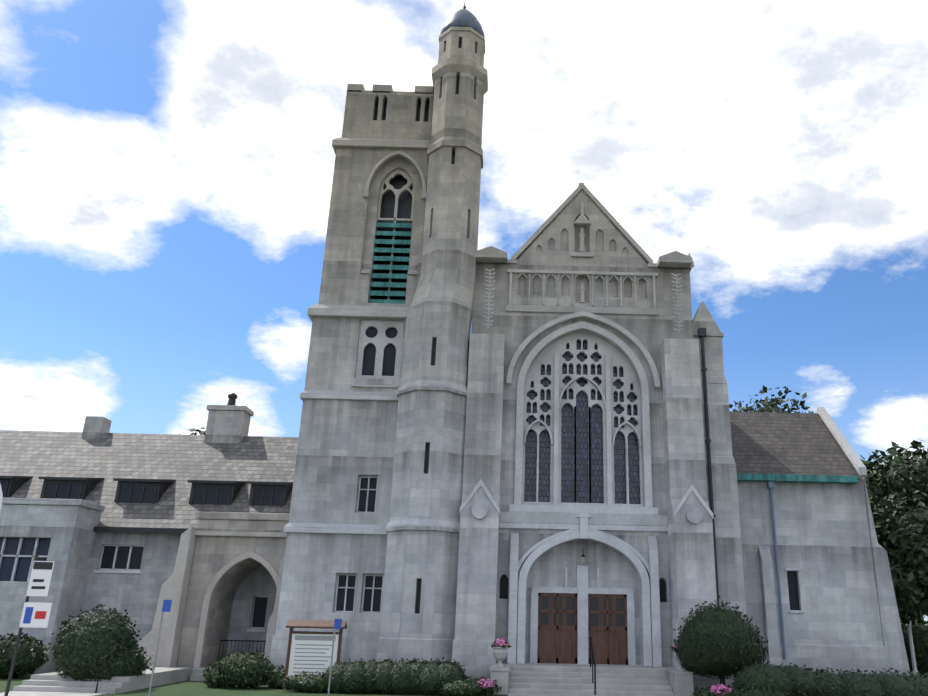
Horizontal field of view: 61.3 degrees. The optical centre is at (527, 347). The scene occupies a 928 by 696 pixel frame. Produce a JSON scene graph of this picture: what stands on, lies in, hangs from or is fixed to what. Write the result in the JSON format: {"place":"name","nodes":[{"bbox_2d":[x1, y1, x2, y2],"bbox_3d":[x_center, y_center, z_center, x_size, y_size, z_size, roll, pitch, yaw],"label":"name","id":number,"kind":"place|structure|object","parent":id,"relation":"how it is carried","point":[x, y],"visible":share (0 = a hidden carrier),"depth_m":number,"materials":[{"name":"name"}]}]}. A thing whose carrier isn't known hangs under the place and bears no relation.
{"place":"outdoors","nodes":[
{"label":"outdoors","id":0,"kind":"place"},
{"bbox_2d":[0,430,298,528],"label":"wing roof","id":1,"kind":"structure","parent":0,"point":[181,460],"depth_m":37.28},
{"bbox_2d":[93,527,187,533],"bbox_3d":[-26.596,7.458,32.894,34.570,0.200,0.120,1,-19,-1],"label":"wing gutter","id":2,"kind":"object","parent":1,"relation":"attached to","point":[140,530],"depth_m":32.96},
{"bbox_2d":[0,476,292,506],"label":"dormers","id":3,"kind":"object","parent":1,"relation":"on","point":[16,483],"visible":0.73,"depth_m":34.87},
{"bbox_2d":[0,482,281,505],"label":"dormer glass","id":4,"kind":"object","parent":3,"relation":"in","point":[149,491],"visible":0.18,"depth_m":34.80,"materials":[{"name":"black glass"}]},
{"bbox_2d":[81,393,253,442],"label":"chimneys","id":5,"kind":"object","parent":1,"relation":"on","point":[229,422],"visible":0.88,"depth_m":39.56,"materials":[{"name":"grey stone"}]},
{"bbox_2d":[269,635,379,670],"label":"tower plinth","id":6,"kind":"structure","parent":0,"point":[353,649],"depth_m":28.63,"materials":[{"name":"grey stone"}]},
{"bbox_2d":[0,674,695,695],"bbox_3d":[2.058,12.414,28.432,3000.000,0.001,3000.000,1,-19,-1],"label":"lawn","id":7,"kind":"structure","parent":0,"point":[191,688],"depth_m":24.59,"materials":[{"name":"green plant"}]},
{"bbox_2d":[0,484,2,512],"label":"street lamp","id":8,"kind":"object","parent":7,"relation":"on","point":[1,495],"visible":1,"depth_m":14.57,"materials":[{"name":"white"}]},
{"bbox_2d":[0,632,51,678],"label":"bush","id":9,"kind":"object","parent":7,"relation":"on","point":[31,653],"visible":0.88,"depth_m":27.57,"materials":[{"name":"green plant"}]},
{"bbox_2d":[4,554,54,695],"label":"traffic sign pole","id":10,"kind":"object","parent":7,"relation":"on","point":[35,614],"visible":1,"depth_m":17.13,"materials":[{"name":"black"}]},
{"bbox_2d":[0,498,104,673],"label":"projecting bay wall","id":11,"kind":"structure","parent":7,"relation":"on","point":[66,526],"depth_m":31.43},
{"bbox_2d":[0,537,46,581],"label":"bay frames","id":12,"kind":"structure","parent":11,"relation":"attached to","point":[17,555],"depth_m":31.28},
{"bbox_2d":[0,667,191,695],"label":"porch walk","id":13,"kind":"structure","parent":7,"relation":"on","point":[51,684],"depth_m":23.53,"materials":[{"name":"concrete"}]},
{"bbox_2d":[95,647,119,692],"bbox_3d":[-12.727,9.768,23.807,0.050,1.370,1.350,1,-19,-1],"label":"handrail","id":14,"kind":"object","parent":13,"relation":"on","point":[100,667],"visible":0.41,"depth_m":23.22,"materials":[{"name":"black metal"}]},
{"bbox_2d":[45,604,153,680],"bbox_3d":[-13.453,9.467,24.738,3.055,2.572,2.463,1,-19,-1],"label":"bush","id":15,"kind":"object","parent":7,"relation":"on","point":[85,643],"visible":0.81,"depth_m":24.07,"materials":[{"name":"green plant"}]},
{"bbox_2d":[148,599,171,695],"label":"parking sign","id":16,"kind":"object","parent":7,"relation":"on","point":[166,606],"visible":1,"depth_m":20.38,"materials":[{"name":"blue"}]},
{"bbox_2d":[82,532,276,657],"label":"wing walls","id":17,"kind":"structure","parent":7,"relation":"on","point":[136,595],"depth_m":32.60,"materials":[{"name":"grey stone"}]},
{"bbox_2d":[94,544,267,631],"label":"wing window frames","id":18,"kind":"structure","parent":17,"relation":"in","point":[138,571],"depth_m":32.76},
{"bbox_2d":[100,546,267,626],"bbox_3d":[-14.495,10.224,32.794,7.300,3.650,0.001,1,-19,-1],"label":"wing glass","id":19,"kind":"object","parent":18,"relation":"in","point":[260,608],"visible":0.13,"depth_m":33.12,"materials":[{"name":"black glass"}]},
{"bbox_2d":[189,427,205,434],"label":"tree","id":20,"kind":"object","parent":7,"relation":"on","point":[199,431],"depth_m":49.08,"materials":[{"name":"green plant"}]},
{"bbox_2d":[189,666,211,680],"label":"stone block","id":21,"kind":"structure","parent":7,"relation":"on","point":[196,674],"depth_m":28.28,"materials":[{"name":"concrete"}]},
{"bbox_2d":[176,512,289,667],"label":"porch block","id":22,"kind":"structure","parent":7,"relation":"on","point":[213,556],"depth_m":30.70,"materials":[{"name":"grey stone"}]},
{"bbox_2d":[137,527,286,667],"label":"porch trim","id":23,"kind":"structure","parent":22,"relation":"attached to","point":[174,587],"depth_m":29.65,"materials":[{"name":"grey stone"}]},
{"bbox_2d":[217,640,265,661],"bbox_3d":[-11.021,12.142,31.011,2.523,0.952,0.050,1,-19,-1],"label":"porch railing","id":24,"kind":"object","parent":22,"relation":"on","point":[253,641],"visible":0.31,"depth_m":31.11,"materials":[{"name":"black metal"}]},
{"bbox_2d":[202,649,274,688],"bbox_3d":[-9.629,10.695,26.002,2.465,1.265,1.817,1,-19,-1],"label":"porch shrub","id":25,"kind":"object","parent":7,"relation":"on","point":[243,669],"visible":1,"depth_m":25.59,"materials":[{"name":"green plant"}]},
{"bbox_2d":[261,665,330,692],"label":"bed leaves","id":26,"kind":"object","parent":7,"relation":"on","point":[305,682],"visible":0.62,"depth_m":24.83,"materials":[{"name":"green plant"}]},
{"bbox_2d":[283,619,346,689],"bbox_3d":[-7.086,10.267,25.814,1.950,2.370,0.440,1,-19,-1],"label":"notice board","id":27,"kind":"object","parent":7,"relation":"on","point":[310,651],"visible":0.79,"depth_m":25.89,"materials":[{"name":"white wood"}]},
{"bbox_2d":[327,618,341,695],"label":"parking sign","id":28,"kind":"object","parent":7,"relation":"on","point":[337,623],"visible":1,"depth_m":23.91,"materials":[{"name":"blue"}]},
{"bbox_2d":[376,27,487,662],"bbox_3d":[-3.664,-1.146,32.873,3.070,28.800,2.945,1,-19,-1],"label":"stair turret","id":29,"kind":"object","parent":7,"relation":"on","point":[422,529],"visible":0.9,"depth_m":30.80,"materials":[{"name":"stone"}]},
{"bbox_2d":[415,40,461,613],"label":"slit windows","id":30,"kind":"structure","parent":29,"relation":"attached to","point":[418,594],"depth_m":29.92,"materials":[{"name":"black glass"}]},
{"bbox_2d":[440,1,484,36],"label":"turret dome","id":31,"kind":"structure","parent":29,"relation":"on","point":[464,17],"depth_m":37.02,"materials":[{"name":"grey metal"}]},
{"bbox_2d":[439,676,502,695],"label":"bed","id":32,"kind":"object","parent":7,"relation":"on","point":[460,687],"depth_m":24.47,"materials":[{"name":"green plant"}]},
{"bbox_2d":[489,647,509,694],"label":"urn pedestal","id":33,"kind":"object","parent":7,"relation":"on","point":[499,672],"visible":0.85,"depth_m":25.68,"materials":[{"name":"grey stone"}]},
{"bbox_2d":[508,663,674,695],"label":"church steps","id":34,"kind":"structure","parent":7,"relation":"on","point":[577,679],"depth_m":26.48,"materials":[{"name":"concrete"}]},
{"bbox_2d":[662,650,693,695],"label":"urn pedestal","id":35,"kind":"object","parent":7,"relation":"on","point":[680,678],"visible":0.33,"depth_m":25.74,"materials":[{"name":"grey stone"}]},
{"bbox_2d":[692,301,746,688],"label":"nave side buttresses","id":36,"kind":"structure","parent":7,"relation":"on","point":[728,540],"depth_m":31.16,"materials":[{"name":"grey stone"}]},
{"bbox_2d":[698,328,719,606],"bbox_3d":[7.264,5.065,30.968,0.300,12.450,0.240,1,-19,-1],"label":"downspout","id":37,"kind":"object","parent":36,"relation":"attached to","point":[701,333],"visible":0.71,"depth_m":31.35,"materials":[{"name":"black metal"}]},
{"bbox_2d":[671,601,767,685],"bbox_3d":[6.450,10.117,26.121,3.098,3.203,2.750,-7,-21,23],"label":"topiary bush","id":38,"kind":"object","parent":7,"relation":"on","point":[718,641],"visible":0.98,"depth_m":25.48,"materials":[{"name":"green plant"}]},
{"bbox_2d":[690,684,796,695],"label":"bed","id":39,"kind":"object","parent":7,"relation":"on","point":[737,692],"depth_m":23.73,"materials":[{"name":"green plant"}]},
{"bbox_2d":[729,385,813,412],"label":"tree","id":40,"kind":"object","parent":7,"relation":"on","point":[766,404],"visible":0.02,"depth_m":48.77,"materials":[{"name":"green plant"}]},
{"bbox_2d":[737,427,909,675],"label":"annex walls","id":41,"kind":"structure","parent":7,"relation":"on","point":[834,552],"depth_m":32.26,"materials":[{"name":"grey stone"}]},
{"bbox_2d":[767,481,785,658],"bbox_3d":[10.350,9.056,32.279,0.240,7.100,0.260,1,-19,-1],"label":"downspout","id":42,"kind":"object","parent":41,"relation":"attached to","point":[770,485],"visible":0.93,"depth_m":32.25,"materials":[{"name":"metal"}]},
{"bbox_2d":[787,571,799,609],"bbox_3d":[10.985,10.054,32.295,0.460,1.550,0.001,1,-19,-1],"label":"window","id":43,"kind":"structure","parent":41,"relation":"in","point":[793,590],"depth_m":32.30,"materials":[{"name":"black glass"}]},
{"bbox_2d":[730,411,860,479],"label":"annex roof","id":44,"kind":"structure","parent":41,"relation":"on","point":[785,443],"depth_m":35.53,"materials":[{"name":"grey tile"}]},
{"bbox_2d":[737,473,857,483],"bbox_3d":[11.198,5.590,33.439,5.850,0.280,0.340,1,-19,-1],"label":"gutter","id":45,"kind":"object","parent":44,"relation":"attached to","point":[798,478],"visible":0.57,"depth_m":33.29,"materials":[{"name":"teal metal"}]},
{"bbox_2d":[785,407,866,613],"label":"stone trim","id":46,"kind":"structure","parent":41,"relation":"attached to","point":[846,447],"depth_m":35.20,"materials":[{"name":"grey stone"}]},
{"bbox_2d":[727,660,927,695],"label":"hedge","id":47,"kind":"object","parent":7,"relation":"on","point":[798,681],"visible":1,"depth_m":23.77,"materials":[{"name":"green plant"}]},
{"bbox_2d":[860,442,927,492],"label":"tree","id":48,"kind":"object","parent":7,"relation":"on","point":[915,453],"depth_m":50.78,"materials":[{"name":"green plant"}]},
{"bbox_2d":[861,439,927,566],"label":"tree","id":49,"kind":"object","parent":7,"relation":"on","point":[898,501],"visible":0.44,"depth_m":41.87,"materials":[{"name":"green plant"}]},
{"bbox_2d":[885,520,927,629],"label":"tree","id":50,"kind":"object","parent":7,"relation":"on","point":[909,571],"visible":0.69,"depth_m":33.00,"materials":[{"name":"green plant"}]},
{"bbox_2d":[906,615,917,673],"bbox_3d":[17.944,12.545,34.006,2.802,4.447,0.320,1,-19,-1],"label":"trunk","id":51,"kind":"object","parent":7,"relation":"on","point":[913,659],"visible":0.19,"depth_m":33.75,"materials":[{"name":"white"}]},
{"bbox_2d":[902,618,927,675],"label":"bush","id":52,"kind":"object","parent":7,"relation":"on","point":[920,636],"visible":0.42,"depth_m":35.78,"materials":[{"name":"green plant"}]},
{"bbox_2d":[275,101,428,636],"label":"tower","id":53,"kind":"structure","parent":0,"point":[343,446],"depth_m":30.78,"materials":[{"name":"grey stone"}]},
{"bbox_2d":[283,138,430,613],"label":"tower stone trim","id":54,"kind":"structure","parent":53,"relation":"attached to","point":[359,311],"depth_m":32.82,"materials":[{"name":"grey stone"}]},
{"bbox_2d":[369,222,411,303],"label":"louvers","id":55,"kind":"object","parent":54,"relation":"attached to","point":[389,267],"visible":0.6,"depth_m":34.21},
{"bbox_2d":[372,175,412,299],"bbox_3d":[-5.991,-4.952,35.314,1.700,7.100,0.001,1,-19,-1],"label":"belfry window","id":56,"kind":"structure","parent":54,"relation":"attached to","point":[397,182],"depth_m":35.47,"materials":[{"name":"black"}]},
{"bbox_2d":[318,147,428,306],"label":"belfry wall","id":57,"kind":"structure","parent":53,"relation":"attached to","point":[350,245],"depth_m":34.68,"materials":[{"name":"grey stone"}]},
{"bbox_2d":[377,169,413,221],"bbox_3d":[-5.944,-6.992,35.611,1.600,2.650,0.120,1,-19,-1],"label":"window tracery","id":58,"kind":"object","parent":57,"relation":"in","point":[398,192],"visible":0.96,"depth_m":35.61,"materials":[{"name":"grey stone"}]},
{"bbox_2d":[355,320,403,378],"bbox_3d":[-6.187,0.080,32.744,1.840,2.600,0.120,1,-19,-1],"label":"window surround","id":59,"kind":"object","parent":53,"relation":"in","point":[380,340],"visible":0.88,"depth_m":32.77,"materials":[{"name":"grey stone"}]},
{"bbox_2d":[341,92,433,139],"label":"tower parapet wall","id":60,"kind":"structure","parent":53,"relation":"attached to","point":[399,122],"depth_m":36.61,"materials":[{"name":"grey stone"}]},
{"bbox_2d":[347,84,433,93],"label":"tower merlons","id":61,"kind":"object","parent":60,"relation":"on","point":[389,89],"visible":0.23,"depth_m":37.11,"materials":[{"name":"grey stone"}]},
{"bbox_2d":[387,218,395,299],"bbox_3d":[-6.010,-3.829,34.510,0.080,4.350,0.120,1,-19,-1],"label":"louver mullion","id":62,"kind":"object","parent":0,"point":[391,263],"visible":0.36,"depth_m":34.49},
{"bbox_2d":[322,657,467,695],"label":"hedge","id":63,"kind":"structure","parent":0,"point":[413,676],"depth_m":24.74,"materials":[{"name":"green plant"}]},
{"bbox_2d":[0,0,927,625],"label":"sky","id":64,"kind":"structure","parent":0,"point":[167,166],"materials":[{"name":"white"}]},
{"bbox_2d":[491,637,511,647],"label":"flowers","id":65,"kind":"object","parent":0,"point":[501,642],"depth_m":26.14,"materials":[{"name":"pink plant"}]},
{"bbox_2d":[508,693,627,695],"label":"path","id":66,"kind":"structure","parent":0,"point":[517,694],"depth_m":25.36,"materials":[{"name":"concrete"}]},
{"bbox_2d":[589,637,595,694],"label":"step handrail","id":67,"kind":"object","parent":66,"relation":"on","point":[593,660],"visible":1,"depth_m":26.35,"materials":[{"name":"black metal"}]},
{"bbox_2d":[471,190,692,665],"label":"church facade wall","id":68,"kind":"structure","parent":0,"point":[555,244],"depth_m":33.04,"materials":[{"name":"grey stone"}]},
{"bbox_2d":[524,340,639,503],"bbox_3d":[2.250,2.909,32.377,4.840,7.450,0.040,1,-19,-1],"label":"stained glass window","id":69,"kind":"structure","parent":68,"relation":"attached to","point":[567,456],"depth_m":31.93,"materials":[{"name":"glass"}]},
{"bbox_2d":[522,332,642,503],"bbox_3d":[2.254,2.841,32.179,4.840,7.450,0.180,1,-19,-1],"label":"window tracery","id":70,"kind":"object","parent":68,"relation":"attached to","point":[545,357],"visible":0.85,"depth_m":32.48,"materials":[{"name":"grey stone"}]},
{"bbox_2d":[537,593,627,664],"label":"double doors","id":71,"kind":"structure","parent":68,"relation":"attached to","point":[557,626],"depth_m":29.53,"materials":[{"name":"brown wood"}]},
{"bbox_2d":[522,353,643,506],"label":"window mullions","id":72,"kind":"object","parent":68,"relation":"attached to","point":[607,407],"visible":0.92,"depth_m":31.57,"materials":[{"name":"grey stone"}]},
{"bbox_2d":[530,565,635,664],"bbox_3d":[2.101,10.119,29.670,3.960,3.550,0.270,1,-19,-1],"label":"door frame","id":73,"kind":"object","parent":68,"relation":"attached to","point":[582,590],"visible":0.98,"depth_m":29.63,"materials":[{"name":"grey stone"}]},
{"bbox_2d":[581,549,585,564],"bbox_3d":[2.147,8.055,30.109,0.208,0.597,0.300,1,-19,-1],"label":"hanging lantern","id":74,"kind":"object","parent":68,"relation":"attached to","point":[583,556],"visible":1,"depth_m":29.99,"materials":[{"name":"white glass"}]},
{"bbox_2d":[477,183,693,666],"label":"stone trim","id":75,"kind":"structure","parent":68,"relation":"attached to","point":[581,522],"depth_m":30.26,"materials":[{"name":"grey stone"}]},
{"bbox_2d":[452,246,719,693],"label":"buttresses","id":76,"kind":"structure","parent":68,"relation":"attached to","point":[692,575],"depth_m":29.88,"materials":[{"name":"grey stone"}]},
{"bbox_2d":[459,268,713,518],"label":"stone ornaments","id":77,"kind":"object","parent":76,"relation":"attached to","point":[676,510],"visible":0.94,"depth_m":32.51},
{"bbox_2d":[500,575,665,601],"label":"narrow windows","id":78,"kind":"structure","parent":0,"point":[504,587],"depth_m":29.83,"materials":[{"name":"black glass"}]},
{"bbox_2d":[670,643,678,652],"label":"flowers","id":79,"kind":"object","parent":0,"point":[675,649],"depth_m":26.21,"materials":[{"name":"pink plant"}]}
]}

